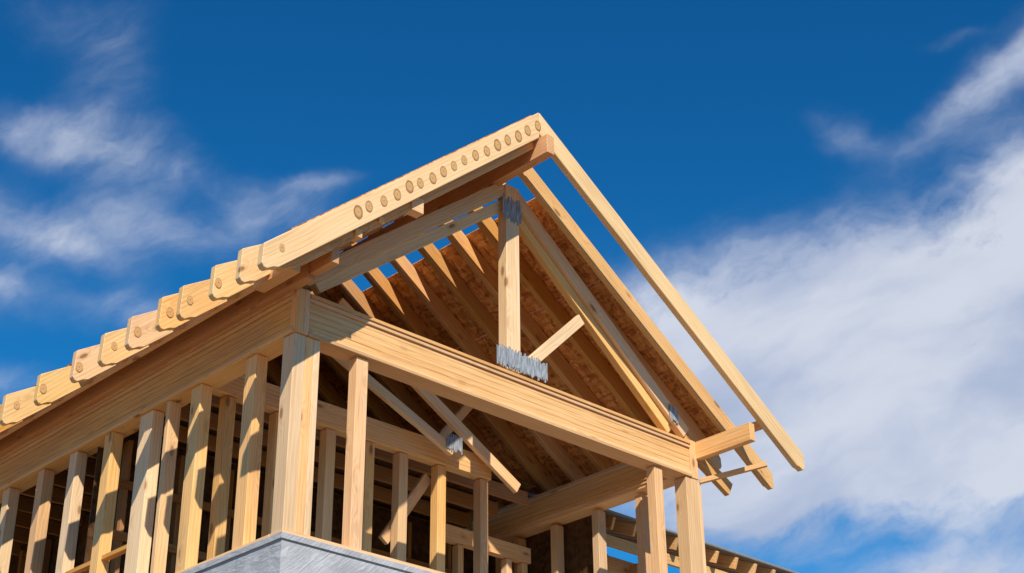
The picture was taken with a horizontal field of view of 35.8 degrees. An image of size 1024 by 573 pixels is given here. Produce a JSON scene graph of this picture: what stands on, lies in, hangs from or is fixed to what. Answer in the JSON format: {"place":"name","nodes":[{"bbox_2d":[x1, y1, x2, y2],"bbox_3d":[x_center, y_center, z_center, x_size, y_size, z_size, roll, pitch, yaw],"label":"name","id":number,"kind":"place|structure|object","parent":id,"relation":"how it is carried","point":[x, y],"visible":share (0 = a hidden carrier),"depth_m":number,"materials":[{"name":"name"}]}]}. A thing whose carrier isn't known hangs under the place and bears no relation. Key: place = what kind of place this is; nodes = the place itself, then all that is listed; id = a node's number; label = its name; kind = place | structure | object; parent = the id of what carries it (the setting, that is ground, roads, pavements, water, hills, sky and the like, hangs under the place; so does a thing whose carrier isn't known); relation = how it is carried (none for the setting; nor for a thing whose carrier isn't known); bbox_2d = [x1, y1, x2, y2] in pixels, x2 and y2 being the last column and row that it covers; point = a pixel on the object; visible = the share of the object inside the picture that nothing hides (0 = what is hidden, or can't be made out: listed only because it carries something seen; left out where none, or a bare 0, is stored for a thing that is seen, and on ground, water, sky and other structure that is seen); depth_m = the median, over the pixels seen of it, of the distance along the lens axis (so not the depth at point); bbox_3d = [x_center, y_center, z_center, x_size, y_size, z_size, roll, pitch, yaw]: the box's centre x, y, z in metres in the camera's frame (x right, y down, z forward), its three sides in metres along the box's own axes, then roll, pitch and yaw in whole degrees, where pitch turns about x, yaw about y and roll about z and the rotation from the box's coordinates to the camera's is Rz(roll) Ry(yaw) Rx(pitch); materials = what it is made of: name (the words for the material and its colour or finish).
{"place":"outdoors","nodes":[
{"label":"outdoors","id":0,"kind":"place"},
{"bbox_2d":[257,113,538,270],"bbox_3d":[-1.060,-1.124,17.563,0.089,0.280,5.242,-27,3,40],"label":"barge board","id":1,"kind":"object","parent":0,"point":[314,234],"visible":1,"depth_m":17.01,"materials":[{"name":"wood"}]},
{"bbox_2d":[275,141,533,271],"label":"barge inner rafter","id":2,"kind":"object","parent":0,"point":[373,225],"visible":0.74,"depth_m":17.34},
{"bbox_2d":[0,0,1023,572],"label":"sky","id":3,"kind":"structure","parent":0,"point":[833,189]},
{"bbox_2d":[497,343,547,382],"bbox_3d":[0.125,0.914,18.942,0.840,0.304,0.010,23,-36,-38],"label":"king post plate base","id":4,"kind":"object","parent":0,"point":[525,364],"visible":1,"depth_m":18.93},
{"bbox_2d":[528,493,797,572],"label":"wing roofing","id":5,"kind":"object","parent":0,"point":[710,546],"visible":0.07,"depth_m":23.91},
{"bbox_2d":[606,534,726,572],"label":"wing eave board","id":6,"kind":"object","parent":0,"point":[625,546],"visible":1,"depth_m":22.59,"materials":[{"name":"brown wood"}]},
{"bbox_2d":[538,113,804,471],"bbox_3d":[2.050,0.168,20.222,0.088,0.260,5.892,-27,-71,40],"label":"barge board","id":7,"kind":"object","parent":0,"point":[587,189],"visible":1,"depth_m":20.16,"materials":[{"name":"wood"}]},
{"bbox_2d":[0,285,254,438],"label":"eave ledger","id":8,"kind":"object","parent":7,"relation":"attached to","point":[164,340],"visible":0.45,"depth_m":18.45,"materials":[{"name":"brown wood"}]},
{"bbox_2d":[253,267,299,292],"bbox_3d":[-2.398,-0.108,16.184,0.139,0.118,0.620,23,-36,-38],"label":"gable outrigger","id":9,"kind":"object","parent":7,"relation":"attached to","point":[274,278],"visible":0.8,"depth_m":16.15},
{"bbox_2d":[302,134,553,291],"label":"ridge beam","id":10,"kind":"structure","parent":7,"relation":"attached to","point":[542,150],"depth_m":19.86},
{"bbox_2d":[0,386,62,425],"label":"rafter","id":11,"kind":"object","parent":10,"relation":"attached to","point":[11,414],"visible":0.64,"depth_m":19.04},
{"bbox_2d":[33,365,91,405],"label":"rafter","id":12,"kind":"object","parent":10,"relation":"attached to","point":[58,383],"visible":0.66,"depth_m":18.67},
{"bbox_2d":[155,293,214,331],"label":"rafter","id":13,"kind":"object","parent":10,"relation":"attached to","point":[164,322],"visible":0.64,"depth_m":16.86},
{"bbox_2d":[176,279,238,320],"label":"rafter","id":14,"kind":"object","parent":10,"relation":"attached to","point":[202,303],"visible":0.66,"depth_m":16.67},
{"bbox_2d":[70,246,349,382],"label":"rafter","id":15,"kind":"object","parent":10,"relation":"attached to","point":[87,358],"visible":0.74,"depth_m":18.13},
{"bbox_2d":[208,260,253,300],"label":"rafter","id":16,"kind":"object","parent":10,"relation":"attached to","point":[225,273],"visible":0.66,"depth_m":16.33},
{"bbox_2d":[97,227,382,366],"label":"rafter","id":17,"kind":"object","parent":10,"relation":"attached to","point":[108,355],"visible":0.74,"depth_m":17.63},
{"bbox_2d":[235,244,270,284],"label":"rafter","id":18,"kind":"object","parent":10,"relation":"attached to","point":[248,271],"visible":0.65,"depth_m":15.99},
{"bbox_2d":[124,214,405,350],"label":"rafter","id":19,"kind":"object","parent":10,"relation":"attached to","point":[145,324],"visible":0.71,"depth_m":17.36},
{"bbox_2d":[318,371,451,524],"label":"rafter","id":20,"kind":"object","parent":10,"relation":"on","point":[328,392],"depth_m":23.93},
{"bbox_2d":[274,354,347,401],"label":"roof sheathing","id":21,"kind":"object","parent":20,"relation":"on","point":[333,378],"visible":0.14,"depth_m":23.94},
{"bbox_2d":[320,353,472,527],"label":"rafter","id":22,"kind":"object","parent":10,"relation":"on","point":[377,409],"visible":0.04,"depth_m":23.64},
{"bbox_2d":[311,291,505,508],"bbox_3d":[-1.519,1.727,23.364,0.081,0.240,5.463,-27,-71,40],"label":"rafter","id":23,"kind":"object","parent":10,"relation":"on","point":[398,390],"visible":0.03,"depth_m":23.30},
{"bbox_2d":[378,382,471,450],"bbox_3d":[-1.220,1.929,23.547,1.152,0.020,1.556,-27,-71,40],"label":"roof sheathing","id":24,"kind":"object","parent":23,"relation":"on","point":[438,420],"visible":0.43,"depth_m":23.53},
{"bbox_2d":[337,280,529,497],"bbox_3d":[-1.106,1.521,22.981,0.079,0.240,5.463,-27,-71,40],"label":"rafter","id":25,"kind":"object","parent":10,"relation":"on","point":[351,291],"depth_m":22.62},
{"bbox_2d":[362,259,483,348],"bbox_3d":[-1.269,0.384,22.384,1.312,0.018,1.400,-27,-71,40],"label":"roof sheathing","id":26,"kind":"object","parent":25,"relation":"on","point":[416,304],"visible":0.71,"depth_m":22.28,"materials":[{"name":"wood"}]},
{"bbox_2d":[454,336,526,443],"bbox_3d":[-0.366,1.503,22.756,1.312,0.020,1.556,-27,-71,40],"label":"roof sheathing","id":27,"kind":"object","parent":25,"relation":"on","point":[481,425],"visible":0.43,"depth_m":23.09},
{"bbox_2d":[343,242,559,491],"bbox_3d":[-0.727,1.332,22.630,0.082,0.240,5.463,-27,-71,40],"label":"rafter","id":28,"kind":"object","parent":10,"relation":"on","point":[391,296],"visible":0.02,"depth_m":22.70,"materials":[{"name":"wood"}]},
{"bbox_2d":[368,232,585,481],"bbox_3d":[-0.349,1.143,22.279,0.080,0.240,5.463,-27,-71,40],"label":"rafter","id":29,"kind":"object","parent":10,"relation":"on","point":[430,299],"visible":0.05,"depth_m":22.06,"materials":[{"name":"wood"}]},
{"bbox_2d":[490,428,595,493],"bbox_3d":[0.501,2.577,23.112,1.312,0.019,1.280,-27,-71,40],"label":"roof sheathing","id":30,"kind":"object","parent":29,"relation":"on","point":[539,453],"visible":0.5,"depth_m":23.09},
{"bbox_2d":[394,214,613,471],"bbox_3d":[0.030,0.954,21.928,0.082,0.240,5.463,-27,-71,40],"label":"rafter","id":31,"kind":"object","parent":10,"relation":"on","point":[454,282],"depth_m":21.63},
{"bbox_2d":[425,202,603,406],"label":"rafter","id":32,"kind":"object","parent":10,"relation":"on","point":[479,265],"visible":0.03,"depth_m":21.45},
{"bbox_2d":[422,228,542,335],"bbox_3d":[-0.388,-0.056,21.567,1.232,0.018,1.400,-27,-71,40],"label":"roof sheathing","id":33,"kind":"object","parent":32,"relation":"attached to","point":[488,252],"visible":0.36,"depth_m":21.53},
{"bbox_2d":[485,308,611,398],"bbox_3d":[0.516,1.063,21.938,1.232,0.020,1.556,-27,-71,40],"label":"roof sheathing","id":34,"kind":"object","parent":32,"relation":"on","point":[574,358],"visible":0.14,"depth_m":21.76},
{"bbox_2d":[468,207,656,427],"bbox_3d":[0.787,0.575,21.225,0.077,0.240,5.463,-27,-71,40],"label":"rafter","id":35,"kind":"object","parent":10,"relation":"on","point":[579,340],"visible":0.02,"depth_m":21.20,"materials":[{"name":"wood"}]},
{"bbox_2d":[494,197,599,299],"bbox_3d":[0.466,-0.483,20.775,1.232,0.018,1.400,-27,-71,40],"label":"roof sheathing","id":36,"kind":"object","parent":35,"relation":"on","point":[588,276],"visible":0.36,"depth_m":20.68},
{"bbox_2d":[627,369,720,437],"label":"roof sheathing","id":37,"kind":"object","parent":35,"relation":"on","point":[688,402],"visible":0.21,"depth_m":21.31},
{"bbox_2d":[503,183,721,468],"bbox_3d":[1.166,0.386,20.874,0.080,0.240,5.463,-27,-71,40],"label":"rafter","id":38,"kind":"object","parent":10,"relation":"on","point":[694,433],"visible":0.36,"depth_m":21.27,"materials":[{"name":"brown wood"}]},
{"bbox_2d":[518,168,773,489],"bbox_3d":[1.679,0.423,20.624,0.078,0.240,6.017,-27,-71,40],"label":"rafter","id":39,"kind":"object","parent":10,"relation":"on","point":[553,207],"visible":0.79,"depth_m":20.56,"materials":[{"name":"brown wood"}]},
{"bbox_2d":[558,280,669,386],"bbox_3d":[1.369,0.636,21.147,1.232,0.020,1.556,-27,-71,40],"label":"roof sheathing","id":40,"kind":"object","parent":39,"relation":"on","point":[611,305],"visible":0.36,"depth_m":21.01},
{"bbox_3d":[-1.764,3.912,18.510,4.799,0.047,0.140,23,-36,-38],"label":"cross wall sill","id":41,"kind":"object","parent":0,"visible":0},
{"bbox_2d":[207,395,235,559],"bbox_3d":[-3.261,2.273,17.775,0.139,2.219,0.138,23,-36,-38],"label":"cross wall stud","id":42,"kind":"object","parent":41,"relation":"on","point":[221,484],"visible":1,"depth_m":17.79,"materials":[{"name":"brown wood"}]},
{"bbox_2d":[212,375,490,480],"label":"cross beam","id":43,"kind":"structure","parent":42,"relation":"on","point":[387,437],"depth_m":19.72,"materials":[{"name":"brown wood"}]},
{"bbox_2d":[332,357,453,455],"bbox_3d":[-1.797,1.135,19.529,0.069,0.127,3.078,-27,-59,40],"label":"truss chord","id":44,"kind":"object","parent":43,"relation":"attached to","point":[403,410],"visible":0.44,"depth_m":19.77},
{"bbox_2d":[261,412,278,536],"bbox_3d":[-2.755,2.494,18.206,0.142,2.219,0.143,23,-36,-38],"label":"cross wall stud","id":45,"kind":"object","parent":41,"relation":"on","point":[270,475],"visible":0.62,"depth_m":18.30,"materials":[{"name":"brown wood"}]},
{"bbox_2d":[315,428,335,541],"bbox_3d":[-2.211,2.730,18.665,0.143,2.220,0.139,23,-36,-38],"label":"cross wall stud","id":46,"kind":"object","parent":41,"relation":"on","point":[324,505],"visible":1,"depth_m":18.81,"materials":[{"name":"brown wood"}]},
{"bbox_2d":[361,441,374,551],"bbox_3d":[-1.775,2.920,19.032,0.140,2.221,0.141,23,-36,-38],"label":"cross wall stud","id":47,"kind":"object","parent":41,"relation":"on","point":[368,497],"visible":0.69,"depth_m":19.17,"materials":[{"name":"brown wood"}]},
{"bbox_2d":[390,452,407,561],"bbox_3d":[-1.384,3.089,19.362,0.142,2.221,0.140,23,-36,-38],"label":"cross wall stud","id":48,"kind":"object","parent":41,"relation":"on","point":[399,508],"visible":1,"depth_m":19.50,"materials":[{"name":"brown wood"}]},
{"bbox_2d":[378,473,430,544],"bbox_3d":[-1.325,2.769,19.803,0.062,1.221,0.140,-27,-72,40],"label":"cross wall brace","id":49,"kind":"object","parent":48,"relation":"attached to","point":[418,490],"visible":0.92,"depth_m":19.91,"materials":[{"name":"brown wood"}]},
{"bbox_2d":[430,465,445,572],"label":"cross wall stud","id":50,"kind":"object","parent":41,"relation":"on","point":[437,517],"visible":1,"depth_m":19.89,"materials":[{"name":"brown wood"}]},
{"bbox_2d":[337,298,520,492],"bbox_3d":[-1.043,1.425,20.283,0.068,0.151,3.493,-27,-66,40],"label":"truss chord","id":51,"kind":"object","parent":50,"relation":"on","point":[457,426],"visible":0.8,"depth_m":20.47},
{"bbox_2d":[473,478,487,572],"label":"cross wall stud","id":52,"kind":"object","parent":41,"relation":"on","point":[480,525],"visible":1,"depth_m":20.37,"materials":[{"name":"brown wood"}]},
{"label":"ground","id":53,"kind":"structure","parent":0,"visible":0},
{"bbox_2d":[197,538,409,572],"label":"wall wrap","id":54,"kind":"object","parent":53,"relation":"on","point":[281,555],"depth_m":15.78,"materials":[{"name":"plastic"}]},
{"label":"deck","id":55,"kind":"structure","parent":54,"relation":"on","visible":0},
{"bbox_2d":[8,514,89,572],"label":"partition","id":56,"kind":"object","parent":55,"relation":"on","point":[80,547],"depth_m":22.62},
{"bbox_2d":[109,440,133,572],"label":"wall stud","id":57,"kind":"object","parent":55,"relation":"on","point":[122,495],"depth_m":19.22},
{"bbox_2d":[118,478,451,572],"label":"wall rail","id":58,"kind":"object","parent":57,"relation":"attached to","point":[128,485],"depth_m":20.22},
{"bbox_2d":[165,455,184,572],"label":"wall stud","id":59,"kind":"object","parent":55,"relation":"on","point":[175,512],"depth_m":19.69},
{"bbox_2d":[177,535,268,572],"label":"sill plate","id":60,"kind":"object","parent":55,"relation":"on","point":[232,550],"visible":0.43,"depth_m":16.25,"materials":[{"name":"brown wood"}]},
{"bbox_2d":[0,487,19,572],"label":"stud","id":61,"kind":"object","parent":60,"relation":"on","point":[9,507],"visible":1,"depth_m":20.40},
{"bbox_2d":[24,469,54,572],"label":"stud","id":62,"kind":"object","parent":60,"relation":"on","point":[39,524],"visible":1,"depth_m":19.74,"materials":[{"name":"brown wood"}]},
{"bbox_2d":[55,451,87,572],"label":"stud","id":63,"kind":"object","parent":60,"relation":"on","point":[71,514],"visible":1,"depth_m":19.18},
{"bbox_2d":[89,432,123,572],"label":"stud","id":64,"kind":"object","parent":60,"relation":"on","point":[106,503],"visible":1,"depth_m":18.61,"materials":[{"name":"brown wood"}]},
{"bbox_2d":[124,410,163,572],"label":"stud","id":65,"kind":"object","parent":60,"relation":"on","point":[138,550],"visible":1,"depth_m":18.00,"materials":[{"name":"wood"}]},
{"bbox_2d":[150,400,180,572],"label":"stud","id":66,"kind":"object","parent":60,"relation":"on","point":[165,496],"visible":1,"depth_m":17.72,"materials":[{"name":"brown wood"}]},
{"bbox_2d":[175,384,212,572],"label":"stud","id":67,"kind":"object","parent":60,"relation":"on","point":[193,489],"visible":0.87,"depth_m":17.30,"materials":[{"name":"brown wood"}]},
{"bbox_2d":[232,354,267,548],"bbox_3d":[-2.753,1.736,16.703,0.152,2.160,0.200,23,-36,-38],"label":"stud","id":68,"kind":"object","parent":60,"relation":"on","point":[247,489],"visible":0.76,"depth_m":16.63,"materials":[{"name":"brown wood"}]},
{"bbox_2d":[0,328,306,503],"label":"header ply","id":69,"kind":"object","parent":68,"relation":"on","point":[271,349],"visible":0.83,"depth_m":18.40,"materials":[{"name":"brown wood"}]},
{"bbox_2d":[0,325,293,486],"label":"header ply","id":70,"kind":"object","parent":69,"relation":"on","point":[197,378],"visible":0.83,"depth_m":18.39,"materials":[{"name":"brown wood"}]},
{"bbox_2d":[0,301,291,484],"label":"header ply","id":71,"kind":"object","parent":70,"relation":"on","point":[266,327],"visible":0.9,"depth_m":18.55,"materials":[{"name":"wood"}]},
{"bbox_2d":[0,294,295,464],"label":"header ply","id":72,"kind":"object","parent":71,"relation":"on","point":[174,364],"visible":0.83,"depth_m":18.59,"materials":[{"name":"brown wood"}]},
{"bbox_2d":[0,290,295,460],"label":"header ply","id":73,"kind":"object","parent":72,"relation":"on","point":[235,325],"visible":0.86,"depth_m":18.57,"materials":[{"name":"brown wood"}]},
{"bbox_2d":[0,262,314,456],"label":"eave blocking","id":74,"kind":"object","parent":73,"relation":"on","point":[223,319],"visible":0.59,"depth_m":18.50,"materials":[{"name":"wood"}]},
{"bbox_2d":[309,247,339,277],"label":"lookout beam","id":75,"kind":"structure","parent":74,"relation":"attached to","point":[322,264],"depth_m":16.54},
{"bbox_2d":[0,403,536,529],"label":"ceiling sheathing","id":76,"kind":"object","parent":71,"relation":"on","point":[524,485],"visible":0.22,"depth_m":21.64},
{"bbox_2d":[162,420,468,526],"bbox_3d":[-2.654,2.463,20.960,5.599,0.199,0.050,23,-36,-38],"label":"ceiling joist","id":77,"kind":"object","parent":71,"relation":"attached to","point":[421,506],"visible":0.42,"depth_m":21.61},
{"bbox_2d":[180,405,497,516],"bbox_3d":[-2.240,2.259,20.578,5.599,0.202,0.050,23,-36,-38],"label":"ceiling joist","id":78,"kind":"object","parent":71,"relation":"attached to","point":[453,496],"visible":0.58,"depth_m":21.00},
{"bbox_2d":[211,395,527,505],"bbox_3d":[-1.828,2.051,20.194,5.600,0.198,0.053,23,-36,-38],"label":"ceiling joist","id":79,"kind":"object","parent":71,"relation":"attached to","point":[501,490],"visible":0.42,"depth_m":20.96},
{"bbox_2d":[83,434,472,572],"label":"wall sheathing","id":80,"kind":"object","parent":55,"relation":"on","point":[420,540],"depth_m":20.63,"materials":[{"name":"wood"}]},
{"bbox_2d":[182,531,432,572],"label":"wrap band","id":81,"kind":"object","parent":55,"relation":"on","point":[302,540],"visible":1,"depth_m":16.06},
{"bbox_2d":[550,524,564,572],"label":"stud","id":82,"kind":"object","parent":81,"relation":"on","point":[557,548],"visible":1,"depth_m":21.94,"materials":[{"name":"brown wood"}]},
{"bbox_2d":[592,510,607,572],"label":"stud","id":83,"kind":"object","parent":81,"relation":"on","point":[599,542],"visible":1,"depth_m":21.38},
{"bbox_2d":[635,495,651,572],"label":"stud","id":84,"kind":"object","parent":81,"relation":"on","point":[643,534],"visible":0.81,"depth_m":20.82,"materials":[{"name":"brown wood"}]},
{"bbox_2d":[269,529,443,572],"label":"front sill plate","id":85,"kind":"object","parent":55,"relation":"on","point":[354,549],"visible":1,"depth_m":16.17,"materials":[{"name":"brown wood"}]},
{"bbox_2d":[271,333,305,532],"bbox_3d":[-2.283,1.491,16.247,0.149,2.161,0.199,23,-36,-38],"label":"corner post","id":86,"kind":"object","parent":85,"relation":"on","point":[287,454],"visible":0.86,"depth_m":16.17,"materials":[{"name":"wood"}]},
{"bbox_2d":[290,288,304,333],"bbox_3d":[-2.270,0.267,16.811,0.092,0.520,0.118,23,-36,-38],"label":"corner cripple","id":87,"kind":"object","parent":86,"relation":"on","point":[297,311],"visible":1,"depth_m":16.77,"materials":[{"name":"brown wood"}]},
{"bbox_2d":[295,337,313,533],"bbox_3d":[-2.181,1.527,16.320,0.108,2.159,0.178,23,-36,-38],"label":"corner post","id":88,"kind":"object","parent":85,"relation":"on","point":[304,444],"visible":0.52,"depth_m":16.24,"materials":[{"name":"brown wood"}]},
{"bbox_2d":[304,340,319,535],"bbox_3d":[-2.119,1.562,16.383,0.079,2.162,0.201,23,-36,-38],"label":"corner post","id":89,"kind":"object","parent":85,"relation":"on","point":[311,452],"visible":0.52,"depth_m":16.29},
{"bbox_2d":[342,356,367,549],"bbox_3d":[-1.655,1.757,16.764,0.158,2.159,0.140,23,-36,-38],"label":"front stud","id":90,"kind":"object","parent":85,"relation":"on","point":[354,462],"visible":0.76,"depth_m":16.70,"materials":[{"name":"brown wood"}]},
{"bbox_2d":[307,329,691,480],"bbox_3d":[0.007,1.516,18.714,6.170,0.042,0.260,23,-36,-38],"label":"front header ply","id":91,"kind":"object","parent":90,"relation":"on","point":[336,350],"visible":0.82,"depth_m":18.47,"materials":[{"name":"brown wood"}]},
{"bbox_2d":[309,303,689,470],"bbox_3d":[-0.018,1.326,18.843,6.170,0.318,0.261,23,-36,-38],"label":"front header ply","id":92,"kind":"object","parent":91,"relation":"on","point":[334,325],"visible":0.58,"depth_m":18.48,"materials":[{"name":"wood"}]},
{"bbox_2d":[310,298,689,447],"bbox_3d":[-0.003,1.157,18.912,6.170,0.042,0.260,23,-36,-38],"label":"front header ply","id":93,"kind":"object","parent":92,"relation":"on","point":[452,355],"visible":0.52,"depth_m":18.55,"materials":[{"name":"brown wood"}]},
{"bbox_2d":[310,294,690,443],"bbox_3d":[0.008,1.110,18.922,6.170,0.041,0.260,23,-36,-38],"label":"front header ply","id":94,"kind":"object","parent":93,"relation":"on","point":[426,340],"visible":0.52,"depth_m":18.55,"materials":[{"name":"brown wood"}]},
{"bbox_2d":[498,184,520,373],"bbox_3d":[-0.037,-0.102,19.463,0.221,2.564,0.152,23,-36,-38],"label":"king post","id":95,"kind":"object","parent":94,"relation":"on","point":[508,282],"visible":0.78,"depth_m":19.38,"materials":[{"name":"wood"}]},
{"bbox_2d":[303,184,504,288],"bbox_3d":[-1.191,-0.648,18.513,0.102,0.180,3.788,-27,1,40],"label":"truss chord","id":96,"kind":"object","parent":95,"relation":"attached to","point":[351,257],"visible":0.76,"depth_m":18.48,"materials":[{"name":"wood"}]},
{"bbox_2d":[310,200,501,294],"bbox_3d":[-1.137,-0.495,18.566,0.102,0.138,3.539,-27,0,40],"label":"truss chord","id":97,"kind":"object","parent":95,"relation":"attached to","point":[417,243],"visible":0.82,"depth_m":18.39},
{"bbox_2d":[519,219,670,432],"bbox_3d":[0.987,0.458,20.361,0.099,0.129,3.614,-27,-75,40],"label":"truss chord","id":98,"kind":"object","parent":95,"relation":"attached to","point":[591,325],"visible":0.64,"depth_m":20.34,"materials":[{"name":"brown wood"}]},
{"bbox_2d":[528,315,584,360],"bbox_3d":[0.503,0.705,19.613,0.062,0.143,1.429,-27,7,40],"label":"truss brace","id":99,"kind":"object","parent":94,"relation":"on","point":[543,351],"visible":0.9,"depth_m":19.67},
{"bbox_2d":[518,192,688,437],"bbox_3d":[1.121,0.381,20.453,0.099,0.181,3.929,-27,-75,40],"label":"truss chord","id":100,"kind":"object","parent":94,"relation":"on","point":[644,378],"visible":0.88,"depth_m":20.41,"materials":[{"name":"wood"}]},
{"bbox_2d":[682,434,732,495],"bbox_3d":[2.557,2.361,20.934,0.077,0.201,1.014,-27,-65,40],"label":"truss chord tail","id":101,"kind":"object","parent":100,"relation":"attached to","point":[707,467],"visible":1,"depth_m":20.95},
{"bbox_2d":[496,477,674,542],"bbox_3d":[0.923,3.134,21.888,0.260,0.041,4.080,23,-36,-38],"label":"header ply","id":102,"kind":"object","parent":91,"relation":"on","point":[583,512],"visible":0.58,"depth_m":21.82,"materials":[{"name":"brown wood"}]},
{"bbox_2d":[488,515,593,572],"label":"wall sheathing","id":103,"kind":"object","parent":102,"relation":"attached to","point":[578,547],"depth_m":22.03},
{"bbox_2d":[490,477,663,537],"bbox_3d":[0.909,3.089,21.898,0.259,0.042,4.080,23,-36,-38],"label":"header ply","id":104,"kind":"object","parent":102,"relation":"on","point":[571,508],"visible":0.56,"depth_m":21.82,"materials":[{"name":"brown wood"}]},
{"bbox_2d":[471,465,646,535],"bbox_3d":[0.896,2.940,21.964,0.259,0.276,4.080,23,-36,-38],"label":"header ply","id":105,"kind":"object","parent":104,"relation":"on","point":[613,481],"visible":0.64,"depth_m":21.92,"materials":[{"name":"wood"}]},
{"bbox_2d":[646,465,667,572],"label":"front stud","id":106,"kind":"object","parent":85,"relation":"on","point":[658,550],"visible":1,"depth_m":19.82,"materials":[{"name":"brown wood"}]},
{"bbox_2d":[674,476,703,572],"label":"corner post","id":107,"kind":"object","parent":85,"relation":"on","point":[688,526],"visible":1,"depth_m":20.22,"materials":[{"name":"brown wood"}]},
{"bbox_2d":[688,440,698,479],"bbox_3d":[2.333,2.276,20.722,0.142,0.530,0.118,23,-36,-38],"label":"corner cripple","id":108,"kind":"object","parent":107,"relation":"on","point":[693,463],"visible":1,"depth_m":20.66,"materials":[{"name":"brown wood"}]},
{"bbox_2d":[695,422,754,460],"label":"lookout beam","id":109,"kind":"structure","parent":108,"relation":"attached to","point":[726,441],"depth_m":20.45,"materials":[{"name":"brown wood"}]},
{"bbox_2d":[452,544,463,572],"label":"room stud","id":110,"kind":"object","parent":55,"relation":"on","point":[457,557],"visible":1,"depth_m":21.29,"materials":[{"name":"brown wood"}]},
{"bbox_2d":[445,523,530,564],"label":"room beam","id":111,"kind":"structure","parent":110,"relation":"on","point":[498,548],"depth_m":21.79,"materials":[{"name":"brown wood"}]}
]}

